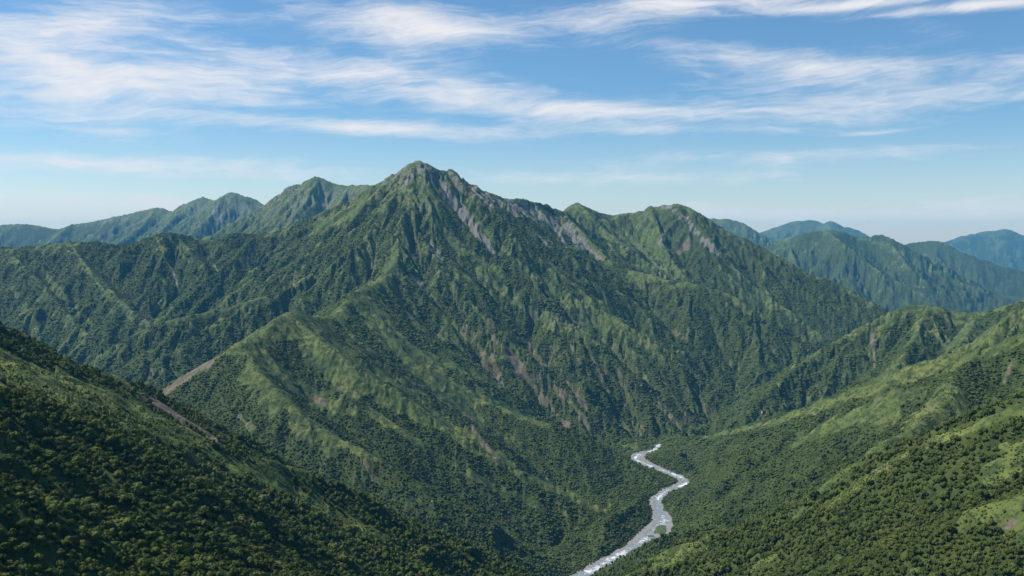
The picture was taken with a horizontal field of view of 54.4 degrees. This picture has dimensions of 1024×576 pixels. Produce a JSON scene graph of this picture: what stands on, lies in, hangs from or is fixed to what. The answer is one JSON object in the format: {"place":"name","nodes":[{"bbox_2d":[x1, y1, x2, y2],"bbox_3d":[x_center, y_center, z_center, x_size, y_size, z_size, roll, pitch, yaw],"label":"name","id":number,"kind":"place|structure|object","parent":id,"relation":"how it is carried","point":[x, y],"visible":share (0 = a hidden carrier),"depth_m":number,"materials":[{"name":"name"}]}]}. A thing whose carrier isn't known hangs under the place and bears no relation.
{"place":"outdoors","nodes":[
{"label":"outdoors","id":0,"kind":"place"},
{"bbox_2d":[0,233,256,363],"bbox_3d":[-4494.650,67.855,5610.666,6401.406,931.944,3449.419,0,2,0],"label":"hill","id":1,"kind":"structure","parent":0,"point":[27,314],"depth_m":4860.53,"materials":[{"name":"green plant"}]},
{"bbox_2d":[0,192,263,247],"bbox_3d":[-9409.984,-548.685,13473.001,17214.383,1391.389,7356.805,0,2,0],"label":"mountain","id":2,"kind":"structure","parent":0,"point":[201,218],"depth_m":12732.50,"materials":[{"name":"plant"}]},
{"bbox_2d":[0,329,527,575],"bbox_3d":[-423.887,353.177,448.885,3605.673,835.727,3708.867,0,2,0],"label":"hill","id":3,"kind":"structure","parent":0,"point":[50,558],"depth_m":963.48,"materials":[{"name":"green plant"}]},
{"bbox_2d":[0,541,11,547],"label":"tree","id":4,"kind":"object","parent":3,"relation":"on","point":[6,543],"visible":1,"depth_m":502.20,"materials":[{"name":"green plant"}]},
{"bbox_2d":[6,563,17,570],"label":"tree","id":5,"kind":"object","parent":3,"relation":"on","point":[10,567],"visible":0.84,"depth_m":492.85,"materials":[{"name":"green plant"}]},
{"bbox_2d":[9,431,20,438],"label":"tree","id":6,"kind":"object","parent":3,"relation":"on","point":[16,434],"visible":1,"depth_m":649.17,"materials":[{"name":"green plant"}]},
{"bbox_2d":[12,545,22,553],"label":"tree","id":7,"kind":"object","parent":3,"relation":"on","point":[16,548],"visible":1,"depth_m":505.65,"materials":[{"name":"green plant"}]},
{"bbox_2d":[12,558,24,564],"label":"tree","id":8,"kind":"object","parent":3,"relation":"on","point":[19,561],"visible":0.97,"depth_m":501.04,"materials":[{"name":"green plant"}]},
{"bbox_2d":[15,519,28,528],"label":"tree","id":9,"kind":"object","parent":3,"relation":"on","point":[22,523],"visible":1,"depth_m":514.60,"materials":[{"name":"green plant"}]},
{"bbox_2d":[16,564,31,574],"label":"tree","id":10,"kind":"object","parent":3,"relation":"on","point":[25,569],"visible":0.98,"depth_m":498.60,"materials":[{"name":"green plant"}]},
{"bbox_2d":[19,542,29,548],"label":"tree","id":11,"kind":"object","parent":3,"relation":"on","point":[25,545],"visible":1,"depth_m":509.14,"materials":[{"name":"green plant"}]},
{"bbox_2d":[20,412,33,419],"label":"tree","id":12,"kind":"object","parent":3,"relation":"on","point":[28,416],"visible":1,"depth_m":745.80,"materials":[{"name":"green plant"}]},
{"bbox_2d":[27,495,39,505],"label":"tree","id":13,"kind":"object","parent":3,"relation":"on","point":[33,500],"visible":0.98,"depth_m":538.33,"materials":[{"name":"green plant"}]},
{"bbox_2d":[30,467,41,475],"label":"tree","id":14,"kind":"object","parent":3,"relation":"on","point":[35,471],"visible":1,"depth_m":616.50,"materials":[{"name":"green plant"}]},
{"bbox_2d":[30,519,43,528],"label":"tree","id":15,"kind":"object","parent":3,"relation":"on","point":[35,524],"visible":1,"depth_m":522.03,"materials":[{"name":"green plant"}]},
{"bbox_2d":[35,535,45,542],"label":"tree","id":16,"kind":"object","parent":3,"relation":"on","point":[40,538],"visible":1,"depth_m":515.19,"materials":[{"name":"green plant"}]},
{"bbox_2d":[44,505,58,515],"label":"tree","id":17,"kind":"object","parent":3,"relation":"on","point":[51,510],"visible":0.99,"depth_m":542.12,"materials":[{"name":"green plant"}]},
{"bbox_2d":[46,459,57,466],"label":"tree","id":18,"kind":"object","parent":3,"relation":"on","point":[51,462],"visible":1,"depth_m":648.03,"materials":[{"name":"green plant"}]},
{"bbox_2d":[50,500,63,509],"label":"tree","id":19,"kind":"object","parent":3,"relation":"on","point":[59,504],"visible":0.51,"depth_m":552.55,"materials":[{"name":"green plant"}]},
{"bbox_2d":[53,522,62,531],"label":"tree","id":20,"kind":"object","parent":3,"relation":"on","point":[59,527],"visible":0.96,"depth_m":537.86,"materials":[{"name":"green plant"}]},
{"bbox_2d":[56,548,65,556],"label":"tree","id":21,"kind":"object","parent":3,"relation":"on","point":[60,552],"visible":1,"depth_m":518.66,"materials":[{"name":"green plant"}]},
{"bbox_2d":[56,560,68,569],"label":"tree","id":22,"kind":"object","parent":3,"relation":"on","point":[63,563],"visible":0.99,"depth_m":511.57,"materials":[{"name":"green plant"}]},
{"bbox_2d":[59,539,68,546],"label":"tree","id":23,"kind":"object","parent":3,"relation":"on","point":[62,542],"visible":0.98,"depth_m":529.49,"materials":[{"name":"green plant"}]},
{"bbox_2d":[59,503,71,510],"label":"tree","id":24,"kind":"object","parent":3,"relation":"on","point":[66,506],"visible":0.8,"depth_m":564.97,"materials":[{"name":"green plant"}]},
{"bbox_2d":[63,510,72,518],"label":"tree","id":25,"kind":"object","parent":3,"relation":"on","point":[68,514],"visible":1,"depth_m":553.66,"materials":[{"name":"green plant"}]},
{"bbox_2d":[63,535,76,546],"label":"tree","id":26,"kind":"object","parent":3,"relation":"on","point":[72,542],"visible":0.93,"depth_m":533.05,"materials":[{"name":"green plant"}]},
{"bbox_2d":[69,502,77,510],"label":"tree","id":27,"kind":"object","parent":3,"relation":"on","point":[73,505],"visible":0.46,"depth_m":581.68,"materials":[{"name":"green plant"}]},
{"bbox_2d":[71,455,86,466],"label":"tree","id":28,"kind":"object","parent":3,"relation":"on","point":[77,460],"visible":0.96,"depth_m":733.48,"materials":[{"name":"green plant"}]},
{"bbox_2d":[76,525,87,532],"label":"tree","id":29,"kind":"object","parent":3,"relation":"on","point":[82,529],"visible":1,"depth_m":550.12,"materials":[{"name":"green plant"}]},
{"bbox_2d":[76,546,87,553],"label":"tree","id":30,"kind":"object","parent":3,"relation":"on","point":[80,549],"visible":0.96,"depth_m":537.47,"materials":[{"name":"green plant"}]},
{"bbox_2d":[76,539,89,548],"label":"tree","id":31,"kind":"object","parent":3,"relation":"on","point":[85,543],"visible":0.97,"depth_m":541.19,"materials":[{"name":"green plant"}]},
{"bbox_2d":[77,564,88,573],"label":"tree","id":32,"kind":"object","parent":3,"relation":"on","point":[81,569],"visible":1,"depth_m":519.38,"materials":[{"name":"green plant"}]},
{"bbox_2d":[81,427,92,432],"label":"tree","id":33,"kind":"object","parent":3,"relation":"on","point":[88,429],"visible":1,"depth_m":794.72,"materials":[{"name":"green plant"}]},
{"bbox_2d":[83,557,93,565],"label":"tree","id":34,"kind":"object","parent":3,"relation":"on","point":[89,560],"visible":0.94,"depth_m":530.11,"materials":[{"name":"green plant"}]},
{"bbox_2d":[87,511,98,518],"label":"tree","id":35,"kind":"object","parent":3,"relation":"on","point":[92,514],"visible":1,"depth_m":589.33,"materials":[{"name":"green plant"}]},
{"bbox_2d":[89,531,99,539],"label":"tree","id":36,"kind":"object","parent":3,"relation":"on","point":[94,535],"visible":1,"depth_m":552.52,"materials":[{"name":"green plant"}]},
{"bbox_2d":[89,505,100,512],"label":"tree","id":37,"kind":"object","parent":3,"relation":"on","point":[95,509],"visible":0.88,"depth_m":596.63,"materials":[{"name":"green plant"}]},
{"bbox_2d":[99,546,109,555],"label":"tree","id":38,"kind":"object","parent":3,"relation":"on","point":[104,551],"visible":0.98,"depth_m":550.62,"materials":[{"name":"green plant"}]},
{"bbox_2d":[104,492,113,499],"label":"tree","id":39,"kind":"object","parent":3,"relation":"on","point":[109,495],"visible":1,"depth_m":655.80,"materials":[{"name":"green plant"}]},
{"bbox_2d":[104,435,114,443],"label":"tree","id":40,"kind":"object","parent":3,"relation":"on","point":[109,439],"visible":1,"depth_m":795.14,"materials":[{"name":"green plant"}]},
{"bbox_2d":[112,470,123,476],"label":"tree","id":41,"kind":"object","parent":3,"relation":"on","point":[117,473],"visible":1,"depth_m":744.97,"materials":[{"name":"green plant"}]},
{"bbox_2d":[113,523,123,531],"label":"tree","id":42,"kind":"object","parent":3,"relation":"on","point":[118,527],"visible":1,"depth_m":593.90,"materials":[{"name":"green plant"}]},
{"bbox_2d":[117,495,128,500],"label":"tree","id":43,"kind":"object","parent":3,"relation":"on","point":[124,497],"visible":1,"depth_m":660.83,"materials":[{"name":"green plant"}]},
{"bbox_2d":[119,517,133,530],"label":"tree","id":44,"kind":"object","parent":3,"relation":"on","point":[125,522],"visible":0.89,"depth_m":597.04,"materials":[{"name":"green plant"}]},
{"bbox_2d":[122,541,132,548],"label":"tree","id":45,"kind":"object","parent":3,"relation":"on","point":[128,544],"visible":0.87,"depth_m":571.87,"materials":[{"name":"green plant"}]},
{"bbox_2d":[126,526,136,535],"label":"tree","id":46,"kind":"object","parent":3,"relation":"on","point":[132,529],"visible":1,"depth_m":595.98,"materials":[{"name":"green plant"}]},
{"bbox_2d":[130,485,140,493],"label":"tree","id":47,"kind":"object","parent":3,"relation":"on","point":[136,489],"visible":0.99,"depth_m":737.55,"materials":[{"name":"green plant"}]},
{"bbox_2d":[135,516,144,521],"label":"tree","id":48,"kind":"object","parent":3,"relation":"on","point":[139,519],"visible":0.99,"depth_m":623.17,"materials":[{"name":"green plant"}]},
{"bbox_2d":[136,539,146,547],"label":"tree","id":49,"kind":"object","parent":3,"relation":"on","point":[140,543],"visible":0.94,"depth_m":587.80,"materials":[{"name":"green plant"}]},
{"bbox_2d":[137,557,148,567],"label":"tree","id":50,"kind":"object","parent":3,"relation":"on","point":[143,562],"visible":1,"depth_m":556.00,"materials":[{"name":"green plant"}]},
{"bbox_2d":[140,547,149,553],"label":"tree","id":51,"kind":"object","parent":3,"relation":"on","point":[145,550],"visible":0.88,"depth_m":584.85,"materials":[{"name":"green plant"}]},
{"bbox_2d":[139,437,152,445],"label":"tree","id":52,"kind":"object","parent":3,"relation":"on","point":[149,441],"visible":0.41,"depth_m":866.58,"materials":[{"name":"green plant"}]},
{"bbox_2d":[150,546,160,554],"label":"tree","id":53,"kind":"object","parent":3,"relation":"on","point":[155,550],"visible":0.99,"depth_m":586.63,"materials":[{"name":"green plant"}]},
{"bbox_2d":[156,552,166,557],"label":"tree","id":54,"kind":"object","parent":3,"relation":"on","point":[163,554],"visible":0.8,"depth_m":586.13,"materials":[{"name":"green plant"}]},
{"bbox_2d":[161,560,169,567],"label":"tree","id":55,"kind":"object","parent":3,"relation":"on","point":[165,564],"visible":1,"depth_m":563.43,"materials":[{"name":"green plant"}]},
{"bbox_2d":[172,501,181,510],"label":"tree","id":56,"kind":"object","parent":3,"relation":"on","point":[177,505],"visible":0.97,"depth_m":753.54,"materials":[{"name":"green plant"}]},
{"bbox_2d":[187,482,196,490],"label":"tree","id":57,"kind":"object","parent":3,"relation":"on","point":[192,486],"visible":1,"depth_m":792.72,"materials":[{"name":"green plant"}]},
{"bbox_2d":[193,476,202,486],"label":"tree","id":58,"kind":"object","parent":3,"relation":"on","point":[198,481],"visible":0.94,"depth_m":805.21,"materials":[{"name":"green plant"}]},
{"bbox_2d":[193,543,202,550],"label":"tree","id":59,"kind":"object","parent":3,"relation":"on","point":[199,546],"visible":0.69,"depth_m":656.80,"materials":[{"name":"green plant"}]},
{"bbox_2d":[192,560,204,568],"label":"tree","id":60,"kind":"object","parent":3,"relation":"on","point":[198,564],"visible":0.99,"depth_m":583.92,"materials":[{"name":"green plant"}]},
{"bbox_2d":[198,519,209,527],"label":"tree","id":61,"kind":"object","parent":3,"relation":"on","point":[204,523],"visible":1,"depth_m":686.78,"materials":[{"name":"green plant"}]},
{"bbox_2d":[204,555,213,562],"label":"tree","id":62,"kind":"object","parent":3,"relation":"on","point":[209,559],"visible":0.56,"depth_m":618.05,"materials":[{"name":"green plant"}]},
{"bbox_2d":[206,531,217,539],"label":"tree","id":63,"kind":"object","parent":3,"relation":"on","point":[213,535],"visible":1,"depth_m":677.70,"materials":[{"name":"green plant"}]},
{"bbox_2d":[210,506,221,512],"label":"tree","id":64,"kind":"object","parent":3,"relation":"on","point":[214,509],"visible":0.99,"depth_m":794.23,"materials":[{"name":"green plant"}]},
{"bbox_2d":[225,548,234,555],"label":"tree","id":65,"kind":"object","parent":3,"relation":"on","point":[229,551],"visible":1,"depth_m":676.64,"materials":[{"name":"green plant"}]},
{"bbox_2d":[232,560,241,567],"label":"tree","id":66,"kind":"object","parent":3,"relation":"on","point":[238,564],"visible":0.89,"depth_m":665.88,"materials":[{"name":"green plant"}]},
{"bbox_2d":[234,550,242,557],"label":"tree","id":67,"kind":"object","parent":3,"relation":"on","point":[239,554],"visible":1,"depth_m":679.92,"materials":[{"name":"green plant"}]},
{"bbox_2d":[237,516,244,525],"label":"tree","id":68,"kind":"object","parent":3,"relation":"on","point":[240,519],"visible":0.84,"depth_m":807.17,"materials":[{"name":"green plant"}]},
{"bbox_2d":[245,557,253,563],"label":"tree","id":69,"kind":"object","parent":3,"relation":"on","point":[250,560],"visible":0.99,"depth_m":682.88,"materials":[{"name":"green plant"}]},
{"bbox_2d":[250,559,261,568],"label":"tree","id":70,"kind":"object","parent":3,"relation":"on","point":[257,563],"visible":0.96,"depth_m":683.24,"materials":[{"name":"green plant"}]},
{"bbox_2d":[258,494,270,501],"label":"tree","id":71,"kind":"object","parent":3,"relation":"on","point":[264,497],"visible":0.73,"depth_m":1070.77,"materials":[{"name":"green plant"}]},
{"bbox_2d":[280,498,292,507],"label":"tree","id":72,"kind":"object","parent":3,"relation":"on","point":[287,502],"visible":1,"depth_m":1095.75,"materials":[{"name":"green plant"}]},
{"bbox_2d":[310,511,322,518],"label":"tree","id":73,"kind":"object","parent":3,"relation":"on","point":[316,514],"visible":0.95,"depth_m":1101.60,"materials":[{"name":"green plant"}]},
{"bbox_2d":[328,542,337,549],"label":"tree","id":74,"kind":"object","parent":3,"relation":"on","point":[333,545],"visible":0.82,"depth_m":1055.27,"materials":[{"name":"green plant"}]},
{"bbox_2d":[339,554,348,562],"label":"tree","id":75,"kind":"object","parent":3,"relation":"on","point":[344,558],"visible":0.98,"depth_m":955.70,"materials":[{"name":"green plant"}]},
{"bbox_2d":[342,524,352,531],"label":"tree","id":76,"kind":"object","parent":3,"relation":"on","point":[347,528],"visible":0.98,"depth_m":1129.42,"materials":[{"name":"green plant"}]},
{"bbox_2d":[417,552,426,560],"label":"tree","id":77,"kind":"object","parent":3,"relation":"on","point":[421,556],"visible":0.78,"depth_m":1264.30,"materials":[{"name":"green plant"}]},
{"bbox_2d":[420,546,430,554],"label":"tree","id":78,"kind":"object","parent":3,"relation":"on","point":[425,549],"visible":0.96,"depth_m":1275.85,"materials":[{"name":"green plant"}]},
{"bbox_2d":[427,535,437,542],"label":"tree","id":79,"kind":"object","parent":3,"relation":"on","point":[433,538],"visible":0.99,"depth_m":1310.61,"materials":[{"name":"green plant"}]},
{"bbox_2d":[203,176,371,239],"bbox_3d":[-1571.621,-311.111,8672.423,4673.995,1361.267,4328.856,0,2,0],"label":"mountain","id":80,"kind":"structure","parent":0,"point":[289,206],"depth_m":8613.49,"materials":[{"name":"green plant"}]},
{"bbox_2d":[158,286,667,575],"bbox_3d":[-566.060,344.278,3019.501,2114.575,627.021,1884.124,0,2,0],"label":"hill","id":81,"kind":"structure","parent":0,"point":[353,380],"depth_m":2779.07,"materials":[{"name":"green plant"}]},
{"bbox_2d":[89,161,818,444],"bbox_3d":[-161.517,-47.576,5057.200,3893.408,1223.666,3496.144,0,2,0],"label":"mountain","id":82,"kind":"structure","parent":0,"point":[424,192],"depth_m":4450.80,"materials":[{"name":"green plant"}]},
{"bbox_2d":[0,0,1023,244],"label":"sky","id":83,"kind":"structure","parent":0,"point":[902,121],"materials":[{"name":"blue"}]},
{"bbox_2d":[571,444,682,575],"bbox_3d":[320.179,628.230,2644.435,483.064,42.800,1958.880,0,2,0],"label":"riverbed","id":84,"kind":"structure","parent":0,"point":[648,527],"depth_m":2662.28,"materials":[{"name":"grey gravel"}]},
{"bbox_2d":[575,444,688,575],"bbox_3d":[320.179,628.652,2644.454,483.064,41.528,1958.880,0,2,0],"label":"river","id":85,"kind":"structure","parent":0,"point":[658,510],"depth_m":2674.05,"materials":[{"name":"liquid"}]},
{"bbox_2d":[648,525,666,536],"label":"island","id":86,"kind":"structure","parent":0,"point":[659,529],"depth_m":2588.52,"materials":[{"name":"green plant"}]},
{"bbox_2d":[564,202,889,348],"bbox_3d":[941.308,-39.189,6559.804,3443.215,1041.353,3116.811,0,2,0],"label":"mountain","id":87,"kind":"structure","parent":0,"point":[681,232],"depth_m":5919.66,"materials":[{"name":"green plant"}]},
{"bbox_2d":[545,266,1023,565],"bbox_3d":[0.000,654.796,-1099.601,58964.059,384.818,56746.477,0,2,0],"label":"terrain","id":88,"kind":"structure","parent":0,"point":[1018,298],"depth_m":3304.65,"materials":[{"name":"green plant"}]},
{"bbox_2d":[0,165,1023,575],"bbox_3d":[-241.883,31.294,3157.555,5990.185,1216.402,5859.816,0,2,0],"label":"forest","id":89,"kind":"object","parent":88,"relation":"on","point":[754,527],"visible":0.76,"depth_m":2102.24,"materials":[{"name":"green plant"}]},
{"bbox_2d":[0,265,1023,575],"bbox_3d":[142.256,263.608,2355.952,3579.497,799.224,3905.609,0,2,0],"label":"scrub","id":90,"kind":"object","parent":88,"relation":"on","point":[844,493],"visible":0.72,"depth_m":1266.96,"materials":[{"name":"green plant"}]},
{"bbox_2d":[706,217,868,246],"bbox_3d":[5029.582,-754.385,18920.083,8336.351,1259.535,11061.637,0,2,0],"label":"mountain","id":91,"kind":"structure","parent":0,"point":[770,236],"depth_m":21896.51,"materials":[{"name":"plant"}]},
{"bbox_2d":[566,332,1023,575],"bbox_3d":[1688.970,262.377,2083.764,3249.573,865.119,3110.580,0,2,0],"label":"hill","id":92,"kind":"structure","parent":0,"point":[940,413],"depth_m":2248.36,"materials":[{"name":"green plant"}]},
{"bbox_2d":[625,395,1023,575],"bbox_3d":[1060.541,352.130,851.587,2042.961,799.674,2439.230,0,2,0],"label":"hill","id":93,"kind":"structure","parent":0,"point":[1013,514],"depth_m":983.75,"materials":[{"name":"green plant"}]},
{"bbox_2d":[795,567,805,575],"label":"tree","id":94,"kind":"object","parent":93,"relation":"on","point":[799,570],"visible":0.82,"depth_m":993.24,"materials":[{"name":"green plant"}]},
{"bbox_2d":[801,565,811,572],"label":"tree","id":95,"kind":"object","parent":93,"relation":"on","point":[807,569],"visible":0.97,"depth_m":990.66,"materials":[{"name":"green plant"}]},
{"bbox_2d":[803,509,812,517],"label":"tree","id":96,"kind":"object","parent":93,"relation":"on","point":[807,513],"visible":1,"depth_m":1119.48,"materials":[{"name":"green plant"}]},
{"bbox_2d":[808,490,819,498],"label":"tree","id":97,"kind":"object","parent":93,"relation":"on","point":[813,493],"visible":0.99,"depth_m":1178.94,"materials":[{"name":"green plant"}]},
{"bbox_2d":[818,565,827,572],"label":"tree","id":98,"kind":"object","parent":93,"relation":"on","point":[822,568],"visible":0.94,"depth_m":929.45,"materials":[{"name":"green plant"}]},
{"bbox_2d":[830,565,841,573],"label":"tree","id":99,"kind":"object","parent":93,"relation":"on","point":[834,569],"visible":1,"depth_m":902.60,"materials":[{"name":"green plant"}]},
{"bbox_2d":[871,532,881,539],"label":"tree","id":100,"kind":"object","parent":93,"relation":"on","point":[874,535],"visible":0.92,"depth_m":942.34,"materials":[{"name":"green plant"}]},
{"bbox_2d":[891,467,900,475],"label":"tree","id":101,"kind":"object","parent":93,"relation":"on","point":[896,470],"visible":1,"depth_m":1059.10,"materials":[{"name":"green plant"}]},
{"bbox_2d":[908,447,917,455],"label":"tree","id":102,"kind":"object","parent":93,"relation":"on","point":[913,451],"visible":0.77,"depth_m":1078.57,"materials":[{"name":"green plant"}]},
{"bbox_2d":[937,490,948,498],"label":"tree","id":103,"kind":"object","parent":93,"relation":"on","point":[942,495],"visible":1,"depth_m":932.84,"materials":[{"name":"green plant"}]},
{"bbox_2d":[965,562,975,570],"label":"tree","id":104,"kind":"object","parent":93,"relation":"on","point":[968,566],"visible":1,"depth_m":794.66,"materials":[{"name":"green plant"}]},
{"bbox_2d":[976,489,988,497],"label":"tree","id":105,"kind":"object","parent":93,"relation":"on","point":[981,493],"visible":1,"depth_m":897.49,"materials":[{"name":"green plant"}]},
{"bbox_2d":[1002,567,1015,573],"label":"tree","id":106,"kind":"object","parent":93,"relation":"on","point":[1007,570],"visible":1,"depth_m":766.33,"materials":[{"name":"green plant"}]},
{"bbox_2d":[708,300,1023,432],"bbox_3d":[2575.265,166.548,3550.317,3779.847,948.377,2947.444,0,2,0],"label":"hill","id":107,"kind":"structure","parent":0,"point":[872,330],"depth_m":3857.54,"materials":[{"name":"green plant"}]},
{"bbox_2d":[763,230,1015,312],"bbox_3d":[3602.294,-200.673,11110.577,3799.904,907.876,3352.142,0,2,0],"label":"mountain","id":108,"kind":"structure","parent":0,"point":[890,274],"depth_m":10550.07,"materials":[{"name":"green plant"}]},
{"bbox_2d":[904,241,1023,296],"bbox_3d":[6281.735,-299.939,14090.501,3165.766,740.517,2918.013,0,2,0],"label":"mountain","id":109,"kind":"structure","parent":0,"point":[994,277],"depth_m":13305.61,"materials":[{"name":"plant"}]},
{"bbox_2d":[944,229,1023,269],"bbox_3d":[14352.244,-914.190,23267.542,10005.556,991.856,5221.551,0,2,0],"label":"mountain","id":110,"kind":"structure","parent":0,"point":[1003,247],"depth_m":23553.33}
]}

